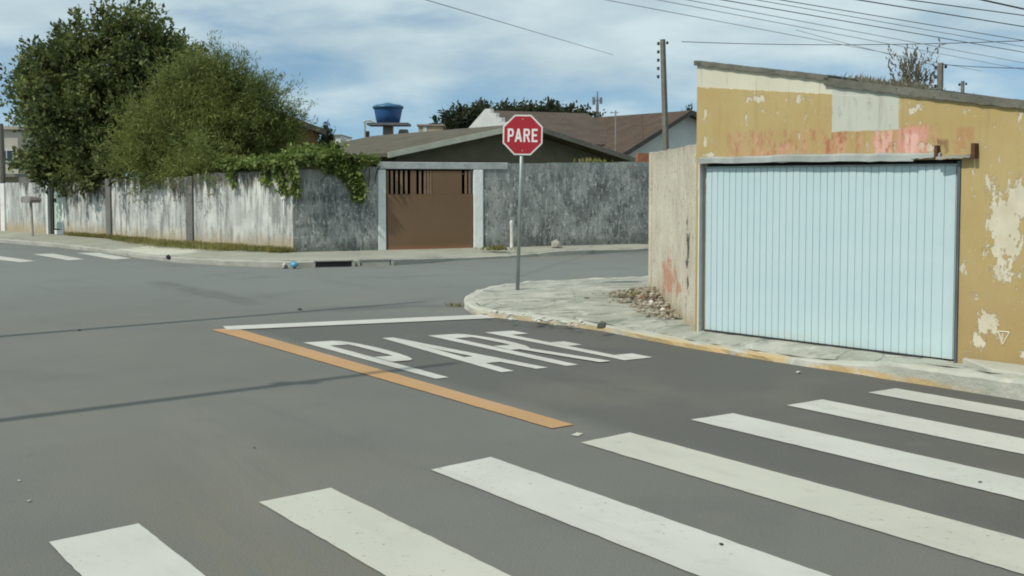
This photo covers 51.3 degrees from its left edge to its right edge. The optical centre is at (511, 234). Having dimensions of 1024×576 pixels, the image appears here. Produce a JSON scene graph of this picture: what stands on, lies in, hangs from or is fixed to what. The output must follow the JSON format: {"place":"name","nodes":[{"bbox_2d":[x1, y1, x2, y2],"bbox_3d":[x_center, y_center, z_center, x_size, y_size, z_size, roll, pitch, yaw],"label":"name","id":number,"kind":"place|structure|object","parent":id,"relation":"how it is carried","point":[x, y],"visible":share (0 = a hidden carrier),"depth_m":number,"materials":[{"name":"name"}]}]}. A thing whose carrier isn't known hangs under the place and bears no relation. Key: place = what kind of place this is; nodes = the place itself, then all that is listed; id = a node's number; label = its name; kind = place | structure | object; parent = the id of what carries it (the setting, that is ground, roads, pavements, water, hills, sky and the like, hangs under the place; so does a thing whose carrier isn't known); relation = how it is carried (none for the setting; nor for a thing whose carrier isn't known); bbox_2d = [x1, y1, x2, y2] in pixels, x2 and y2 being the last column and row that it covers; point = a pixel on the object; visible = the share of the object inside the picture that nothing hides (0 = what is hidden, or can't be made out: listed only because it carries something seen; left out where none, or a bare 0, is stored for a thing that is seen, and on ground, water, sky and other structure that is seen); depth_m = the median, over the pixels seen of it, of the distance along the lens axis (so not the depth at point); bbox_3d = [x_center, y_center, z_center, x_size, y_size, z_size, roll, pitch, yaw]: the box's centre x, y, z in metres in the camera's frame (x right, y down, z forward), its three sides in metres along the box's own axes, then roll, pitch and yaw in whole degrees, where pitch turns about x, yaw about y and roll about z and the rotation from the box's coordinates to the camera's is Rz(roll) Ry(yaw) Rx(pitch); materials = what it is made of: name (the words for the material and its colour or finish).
{"place":"outdoors","nodes":[
{"label":"outdoors","id":0,"kind":"place"},
{"bbox_2d":[64,230,295,252],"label":"grass","id":1,"kind":"structure","parent":0,"point":[195,244],"depth_m":23.68,"materials":[{"name":"green plant"}]},
{"bbox_2d":[0,230,647,260],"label":"pavement","id":2,"kind":"structure","parent":0,"point":[262,255],"depth_m":22.83,"materials":[{"name":"grey concrete"}]},
{"bbox_2d":[21,196,40,235],"bbox_3d":[-13.101,-0.506,29.066,0.623,1.072,0.300,3,4,42],"label":"letter box","id":3,"kind":"object","parent":2,"relation":"on","point":[30,200],"visible":1,"depth_m":29.02,"materials":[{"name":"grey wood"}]},
{"bbox_2d":[475,243,515,250],"bbox_3d":[-0.364,0.259,22.973,0.891,0.168,0.345,0,3,0],"label":"weed tuft","id":4,"kind":"object","parent":2,"relation":"on","point":[497,247],"visible":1,"depth_m":22.92,"materials":[{"name":"green plant"}]},
{"bbox_2d":[509,220,513,247],"bbox_3d":[-0.011,-0.007,23.823,0.096,0.637,0.090,0,3,0],"label":"short post","id":5,"kind":"object","parent":2,"relation":"on","point":[511,233],"visible":0.83,"depth_m":23.80,"materials":[{"name":"white concrete"}]},
{"bbox_2d":[551,239,561,247],"bbox_3d":[1.003,0.203,23.857,0.250,0.202,0.242,0,3,0],"label":"rock","id":6,"kind":"object","parent":2,"relation":"on","point":[556,243],"visible":1,"depth_m":23.77,"materials":[{"name":"stone"}]},
{"bbox_2d":[333,134,351,142],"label":"building","id":7,"kind":"structure","parent":0,"point":[341,138],"depth_m":60.01,"materials":[{"name":"white paint"}]},
{"bbox_2d":[0,240,1023,575],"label":"road","id":8,"kind":"structure","parent":0,"point":[164,418],"depth_m":6.63,"materials":[{"name":"grey asphalt"}]},
{"bbox_2d":[0,124,5,182],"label":"utility pole","id":9,"kind":"object","parent":8,"relation":"on","point":[2,166],"visible":0.49,"depth_m":33.35,"materials":[{"name":"concrete"}]},
{"bbox_2d":[281,263,287,268],"bbox_3d":[-4.240,0.577,19.859,0.113,0.125,0.126,1,3,19],"label":"paper scrap","id":10,"kind":"object","parent":8,"relation":"on","point":[283,265],"visible":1,"depth_m":19.82,"materials":[{"name":"white paper"}]},
{"bbox_2d":[290,261,298,267],"bbox_3d":[-4.050,0.557,19.857,0.153,0.145,0.223,-1,3,-16],"label":"plastic bag","id":11,"kind":"object","parent":8,"relation":"on","point":[294,264],"visible":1,"depth_m":19.79,"materials":[{"name":"blue plastic"}]},
{"bbox_2d":[0,238,647,267],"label":"kerb","id":12,"kind":"structure","parent":8,"relation":"on","point":[277,263],"depth_m":21.91,"materials":[{"name":"grey concrete"}]},
{"bbox_2d":[312,259,354,267],"bbox_3d":[-3.377,0.550,20.192,0.804,0.145,0.050,-1,3,-17],"label":"storm drain","id":13,"kind":"object","parent":12,"relation":"in","point":[321,263],"visible":0.96,"depth_m":20.18,"materials":[{"name":"grey concrete"}]},
{"bbox_2d":[357,258,393,265],"bbox_3d":[-2.620,0.536,20.466,0.708,0.145,0.050,-1,3,-16],"label":"storm drain","id":14,"kind":"object","parent":12,"relation":"in","point":[390,259],"visible":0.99,"depth_m":20.42,"materials":[{"name":"grey concrete"}]},
{"bbox_2d":[445,301,463,306],"bbox_3d":[-0.699,0.896,13.806,0.337,0.072,0.145,0,3,0],"label":"weed tuft","id":15,"kind":"object","parent":8,"relation":"on","point":[452,304],"visible":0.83,"depth_m":13.80,"materials":[{"name":"green plant"}]},
{"bbox_2d":[657,39,668,150],"bbox_3d":[4.841,-3.126,33.886,0.520,6.108,0.229,0,3,0],"label":"utility pole","id":16,"kind":"object","parent":8,"relation":"on","point":[665,134],"visible":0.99,"depth_m":33.77,"materials":[{"name":"concrete"}]},
{"bbox_2d":[427,0,611,54],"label":"overhead wire","id":17,"kind":"object","parent":16,"relation":"attached to","point":[509,24],"visible":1,"depth_m":27.94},
{"bbox_2d":[607,0,979,70],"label":"overhead wire","id":18,"kind":"object","parent":16,"relation":"attached to","point":[766,30],"visible":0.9,"depth_m":26.40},
{"bbox_2d":[659,0,1023,69],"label":"overhead wire","id":19,"kind":"object","parent":16,"relation":"attached to","point":[827,32],"visible":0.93,"depth_m":26.77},
{"bbox_2d":[689,0,1022,62],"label":"overhead wire","id":20,"kind":"object","parent":16,"relation":"attached to","point":[845,29],"visible":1,"depth_m":27.13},
{"bbox_2d":[723,0,1023,52],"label":"overhead wire","id":21,"kind":"object","parent":16,"relation":"attached to","point":[863,24],"visible":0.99,"depth_m":26.90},
{"bbox_2d":[758,0,1022,46],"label":"overhead wire","id":22,"kind":"object","parent":16,"relation":"attached to","point":[884,22],"visible":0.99,"depth_m":26.58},
{"bbox_2d":[782,0,1019,39],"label":"overhead wire","id":23,"kind":"object","parent":16,"relation":"attached to","point":[893,18],"visible":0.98,"depth_m":26.05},
{"bbox_2d":[464,276,1023,400],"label":"kerb","id":24,"kind":"structure","parent":8,"relation":"on","point":[983,383],"depth_m":8.98,"materials":[{"name":"grey concrete"}]},
{"bbox_2d":[481,310,585,327],"bbox_3d":[0.269,0.942,11.981,1.633,0.037,0.602,2,4,38],"label":"broken concrete","id":25,"kind":"object","parent":24,"relation":"on","point":[538,318],"visible":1,"depth_m":11.87,"materials":[{"name":"grey concrete"}]},
{"bbox_2d":[694,61,1023,364],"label":"garage building","id":26,"kind":"structure","parent":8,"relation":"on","point":[742,110],"depth_m":8.92,"materials":[{"name":"yellow paint"}]},
{"bbox_2d":[697,143,978,362],"bbox_3d":[2.825,0.124,9.665,0.175,1.827,2.765,-3,4,-43],"label":"garage door","id":27,"kind":"structure","parent":26,"relation":"attached to","point":[864,255],"depth_m":9.61,"materials":[{"name":"grey metal"}]},
{"bbox_2d":[705,166,956,358],"bbox_3d":[2.804,0.181,9.743,0.010,1.625,2.513,-3,4,-43],"label":"door panel","id":28,"kind":"structure","parent":27,"relation":"in","point":[857,257],"depth_m":9.61,"materials":[{"name":"blue metal"}]},
{"bbox_2d":[830,72,973,93],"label":"roof grass","id":29,"kind":"structure","parent":26,"relation":"on","point":[899,82],"depth_m":9.34,"materials":[{"name":"green plant"}]},
{"bbox_2d":[886,37,944,88],"bbox_3d":[3.656,-1.535,9.572,0.546,0.453,0.486,-1,3,-16],"label":"weed tuft","id":30,"kind":"object","parent":26,"relation":"on","point":[908,76],"visible":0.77,"depth_m":9.59,"materials":[{"name":"green plant"}]},
{"bbox_2d":[934,63,946,89],"bbox_3d":[11.972,-2.339,29.921,0.210,4.923,0.342,-6,7,-66],"label":"utility pole","id":31,"kind":"object","parent":8,"relation":"on","point":[940,72],"visible":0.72,"depth_m":29.77,"materials":[{"name":"concrete"}]},
{"bbox_2d":[797,30,931,64],"bbox_3d":[10.383,-5.633,31.864,0.014,1.564,5.014,-2,3,-33],"label":"overhead wire","id":32,"kind":"object","parent":31,"relation":"attached to","point":[854,45],"visible":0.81,"depth_m":32.39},
{"bbox_2d":[943,64,1023,68],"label":"overhead wire","id":33,"kind":"object","parent":31,"relation":"attached to","point":[984,67],"visible":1,"depth_m":29.06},
{"bbox_2d":[958,81,966,92],"bbox_3d":[16.802,-3.053,39.897,0.322,5.353,0.179,1,3,19],"label":"utility pole","id":34,"kind":"object","parent":8,"relation":"on","point":[963,84],"visible":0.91,"depth_m":39.73,"materials":[{"name":"concrete"}]},
{"bbox_2d":[0,0,1023,181],"label":"sky","id":35,"kind":"structure","parent":0,"point":[423,57],"materials":[{"name":"blue"}]},
{"bbox_2d":[474,277,1023,376],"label":"pavement","id":36,"kind":"structure","parent":0,"point":[553,298],"depth_m":12.35,"materials":[{"name":"grey concrete"}]},
{"bbox_2d":[503,115,542,289],"bbox_3d":[0.152,-0.388,14.887,0.562,2.560,0.071,0,3,8],"label":"stop sign","id":37,"kind":"object","parent":36,"relation":"on","point":[522,135],"visible":0.99,"depth_m":14.82,"materials":[{"name":"metal"}]},
{"bbox_2d":[597,321,605,328],"bbox_3d":[0.940,0.942,11.196,0.108,0.082,0.094,0,3,0],"label":"rock","id":38,"kind":"object","parent":36,"relation":"on","point":[601,324],"visible":1,"depth_m":11.16,"materials":[{"name":"stone"}]},
{"bbox_2d":[572,285,679,319],"bbox_3d":[1.334,0.797,12.928,1.128,0.160,2.743,0,3,0],"label":"rubble","id":39,"kind":"object","parent":36,"relation":"on","point":[659,306],"visible":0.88,"depth_m":12.96,"materials":[{"name":"beige stone"}]},
{"bbox_2d":[616,291,627,297],"bbox_3d":[1.413,0.764,13.726,0.136,0.094,0.103,-1,3,-12],"label":"rubble chunk","id":40,"kind":"object","parent":39,"relation":"on","point":[623,294],"visible":0.88,"depth_m":13.69,"materials":[{"name":"beige stone"}]},
{"bbox_2d":[614,289,658,297],"bbox_3d":[1.652,0.724,13.533,0.746,0.123,0.468,0,3,0],"label":"weed tuft","id":41,"kind":"object","parent":39,"relation":"on","point":[634,292],"visible":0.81,"depth_m":13.55,"materials":[{"name":"green plant"}]},
{"bbox_2d":[648,143,709,329],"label":"boundary wall","id":42,"kind":"structure","parent":36,"relation":"on","point":[672,230],"depth_m":12.14,"materials":[{"name":"beige paint"}]},
{"bbox_2d":[682,40,1023,44],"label":"overhead wire","id":43,"kind":"object","parent":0,"point":[853,44],"visible":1,"depth_m":31.46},
{"bbox_2d":[859,0,1023,26],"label":"overhead wire","id":44,"kind":"object","parent":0,"point":[939,13],"visible":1,"depth_m":24.57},
{"bbox_2d":[910,0,1023,15],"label":"overhead wire","id":45,"kind":"object","parent":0,"point":[965,7],"visible":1,"depth_m":22.59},
{"bbox_2d":[962,358,1023,375],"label":"pavement slab","id":46,"kind":"structure","parent":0,"point":[1003,368],"depth_m":8.35,"materials":[{"name":"concrete"}]},
{"bbox_2d":[981,0,1023,9],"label":"overhead wire","id":47,"kind":"object","parent":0,"point":[1003,4],"visible":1,"depth_m":21.60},
{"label":"yard ground","id":48,"kind":"structure","parent":0,"visible":0},
{"bbox_2d":[3,126,43,182],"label":"house","id":49,"kind":"structure","parent":48,"relation":"on","point":[12,138],"depth_m":52.13,"materials":[{"name":"beige paint"}]},
{"bbox_2d":[5,150,13,161],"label":"window","id":50,"kind":"structure","parent":49,"relation":"in","point":[8,153],"depth_m":52.07,"materials":[{"name":"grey glass"}]},
{"bbox_2d":[0,0,237,199],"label":"tree","id":51,"kind":"object","parent":48,"relation":"on","point":[67,84],"visible":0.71,"depth_m":28.79,"materials":[{"name":"green plant"}]},
{"bbox_2d":[0,170,292,247],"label":"boundary wall","id":52,"kind":"structure","parent":48,"relation":"on","point":[248,209],"depth_m":25.45,"materials":[{"name":"white paint"}]},
{"bbox_2d":[50,186,63,234],"bbox_3d":[-12.591,-0.657,29.700,0.845,1.506,0.200,3,4,42],"label":"yard door","id":53,"kind":"structure","parent":52,"relation":"attached to","point":[56,214],"depth_m":29.76,"materials":[{"name":"green paint"}]},
{"bbox_2d":[54,191,61,228],"bbox_3d":[-12.568,-0.733,29.647,0.591,1.143,0.040,3,4,42],"label":"door panel","id":54,"kind":"structure","parent":53,"relation":"in","point":[58,204],"depth_m":29.68,"materials":[{"name":"green paint"}]},
{"bbox_2d":[280,192,286,213],"bbox_3d":[-4.796,-0.661,22.412,0.180,0.471,0.038,3,4,42],"label":"meter box","id":55,"kind":"object","parent":52,"relation":"attached to","point":[283,197],"visible":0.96,"depth_m":22.41,"materials":[{"name":"white plastic"}]},
{"bbox_2d":[211,140,382,204],"bbox_3d":[-4.860,-1.338,22.771,4.157,1.434,1.820,1,3,11],"label":"creeper","id":56,"kind":"object","parent":52,"relation":"attached to","point":[326,159],"visible":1,"depth_m":22.53,"materials":[{"name":"green plant"}]},
{"bbox_2d":[85,28,322,204],"bbox_3d":[-7.421,-2.429,26.476,4.886,5.368,5.424,-3,4,-42],"label":"tree","id":57,"kind":"object","parent":48,"relation":"on","point":[207,116],"visible":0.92,"depth_m":25.92,"materials":[{"name":"green plant"}]},
{"bbox_2d":[267,115,325,145],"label":"house","id":58,"kind":"structure","parent":48,"relation":"on","point":[314,138],"depth_m":38.23,"materials":[{"name":"brown tile"}]},
{"bbox_2d":[318,121,337,144],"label":"tree","id":59,"kind":"object","parent":48,"relation":"on","point":[327,137],"visible":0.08,"depth_m":44.71,"materials":[{"name":"green plant"}]},
{"bbox_2d":[364,119,410,137],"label":"tank tower","id":60,"kind":"structure","parent":48,"relation":"on","point":[388,128],"depth_m":45.52,"materials":[{"name":"concrete"}]},
{"bbox_2d":[372,103,403,122],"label":"water tank","id":61,"kind":"object","parent":60,"relation":"on","point":[388,112],"visible":0.97,"depth_m":45.33,"materials":[{"name":"blue plastic"}]},
{"bbox_2d":[398,129,408,133],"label":"roof tank","id":62,"kind":"object","parent":48,"relation":"on","point":[403,131],"visible":0.18,"depth_m":43.64,"materials":[{"name":"concrete"}]},
{"bbox_2d":[345,161,489,238],"bbox_3d":[-2.658,-0.712,25.558,2.996,2.030,4.200,-1,3,-21],"label":"carport","id":63,"kind":"object","parent":48,"relation":"on","point":[417,179],"visible":0.02,"depth_m":27.43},
{"bbox_2d":[417,124,445,131],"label":"building","id":64,"kind":"structure","parent":48,"relation":"on","point":[428,127],"depth_m":57.80,"materials":[{"name":"beige paint"}]},
{"bbox_2d":[434,100,480,129],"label":"tree","id":65,"kind":"object","parent":48,"relation":"on","point":[459,119],"visible":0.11,"depth_m":70.54,"materials":[{"name":"green plant"}]},
{"bbox_2d":[284,125,635,169],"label":"house","id":66,"kind":"structure","parent":48,"relation":"on","point":[477,144],"depth_m":32.58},
{"bbox_2d":[293,162,648,252],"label":"boundary wall","id":67,"kind":"structure","parent":48,"relation":"on","point":[586,203],"depth_m":24.04,"materials":[{"name":"grey concrete"}]},
{"bbox_2d":[386,171,472,249],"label":"driveway gate","id":68,"kind":"structure","parent":67,"relation":"attached to","point":[439,215],"depth_m":23.34,"materials":[{"name":"brown metal"}]},
{"bbox_2d":[573,157,612,161],"bbox_3d":[1.889,-1.745,24.783,0.916,0.146,0.466,0,3,7],"label":"weed tuft","id":69,"kind":"object","parent":67,"relation":"on","point":[589,160],"visible":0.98,"depth_m":24.72,"materials":[{"name":"green plant"}]},
{"bbox_2d":[451,98,496,114],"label":"tree","id":70,"kind":"object","parent":48,"relation":"on","point":[476,106],"depth_m":72.91,"materials":[{"name":"green plant"}]},
{"bbox_2d":[462,99,501,123],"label":"tree","id":71,"kind":"object","parent":48,"relation":"on","point":[484,107],"visible":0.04,"depth_m":71.18,"materials":[{"name":"green plant"}]},
{"bbox_2d":[496,99,524,110],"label":"tree","id":72,"kind":"object","parent":48,"relation":"on","point":[510,107],"depth_m":73.14,"materials":[{"name":"green plant"}]},
{"bbox_2d":[505,97,545,111],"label":"tree","id":73,"kind":"object","parent":48,"relation":"on","point":[530,105],"depth_m":73.36,"materials":[{"name":"green plant"}]},
{"bbox_2d":[469,109,606,146],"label":"house","id":74,"kind":"structure","parent":48,"relation":"on","point":[586,127],"depth_m":45.80,"materials":[{"name":"brown tile"}]},
{"bbox_2d":[524,96,577,112],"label":"tree","id":75,"kind":"object","parent":48,"relation":"on","point":[538,108],"visible":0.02,"depth_m":71.94,"materials":[{"name":"green plant"}]},
{"bbox_2d":[541,97,563,109],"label":"tree","id":76,"kind":"object","parent":48,"relation":"on","point":[550,102],"visible":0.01,"depth_m":75.01,"materials":[{"name":"green plant"}]},
{"bbox_2d":[551,100,587,112],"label":"tree","id":77,"kind":"object","parent":48,"relation":"on","point":[567,108],"depth_m":71.62,"materials":[{"name":"green plant"}]},
{"bbox_2d":[610,110,638,161],"bbox_3d":[3.674,-2.094,34.939,0.936,3.934,0.200,0,3,0],"label":"aerial mast","id":78,"kind":"object","parent":48,"relation":"on","point":[615,112],"visible":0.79,"depth_m":34.85,"materials":[{"name":"metal"}]},
{"bbox_2d":[636,153,648,161],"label":"brick wall","id":79,"kind":"structure","parent":48,"relation":"on","point":[642,157],"depth_m":35.98,"materials":[{"name":"orange brick"}]},
{"bbox_2d":[593,110,696,157],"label":"house","id":80,"kind":"structure","parent":48,"relation":"on","point":[645,130],"depth_m":44.12,"materials":[{"name":"brown tile"}]},
{"bbox_2d":[681,102,695,111],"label":"tree","id":81,"kind":"object","parent":48,"relation":"on","point":[687,109],"visible":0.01,"depth_m":69.61,"materials":[{"name":"green plant"}]},
{"label":"ground","id":82,"kind":"structure","parent":0,"visible":0},
{"bbox_2d":[428,105,468,123],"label":"tree","id":83,"kind":"object","parent":82,"relation":"on","point":[434,118],"depth_m":74.99,"materials":[{"name":"green plant"}]},
{"bbox_2d":[462,96,492,107],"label":"tree","id":84,"kind":"object","parent":82,"relation":"on","point":[475,103],"depth_m":74.86,"materials":[{"name":"green plant"}]},
{"bbox_2d":[492,97,514,109],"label":"tree","id":85,"kind":"object","parent":82,"relation":"on","point":[498,104],"visible":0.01,"depth_m":74.88,"materials":[{"name":"green plant"}]},
{"bbox_2d":[511,99,526,107],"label":"tree","id":86,"kind":"object","parent":82,"relation":"on","point":[519,105],"depth_m":77.87,"materials":[{"name":"green plant"}]},
{"bbox_2d":[575,103,605,116],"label":"tree","id":87,"kind":"object","parent":82,"relation":"on","point":[593,113],"depth_m":75.12,"materials":[{"name":"green plant"}]},
{"bbox_2d":[592,91,601,116],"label":"radio mast","id":88,"kind":"object","parent":82,"relation":"on","point":[597,103],"visible":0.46,"depth_m":119.33,"materials":[{"name":"metal"}]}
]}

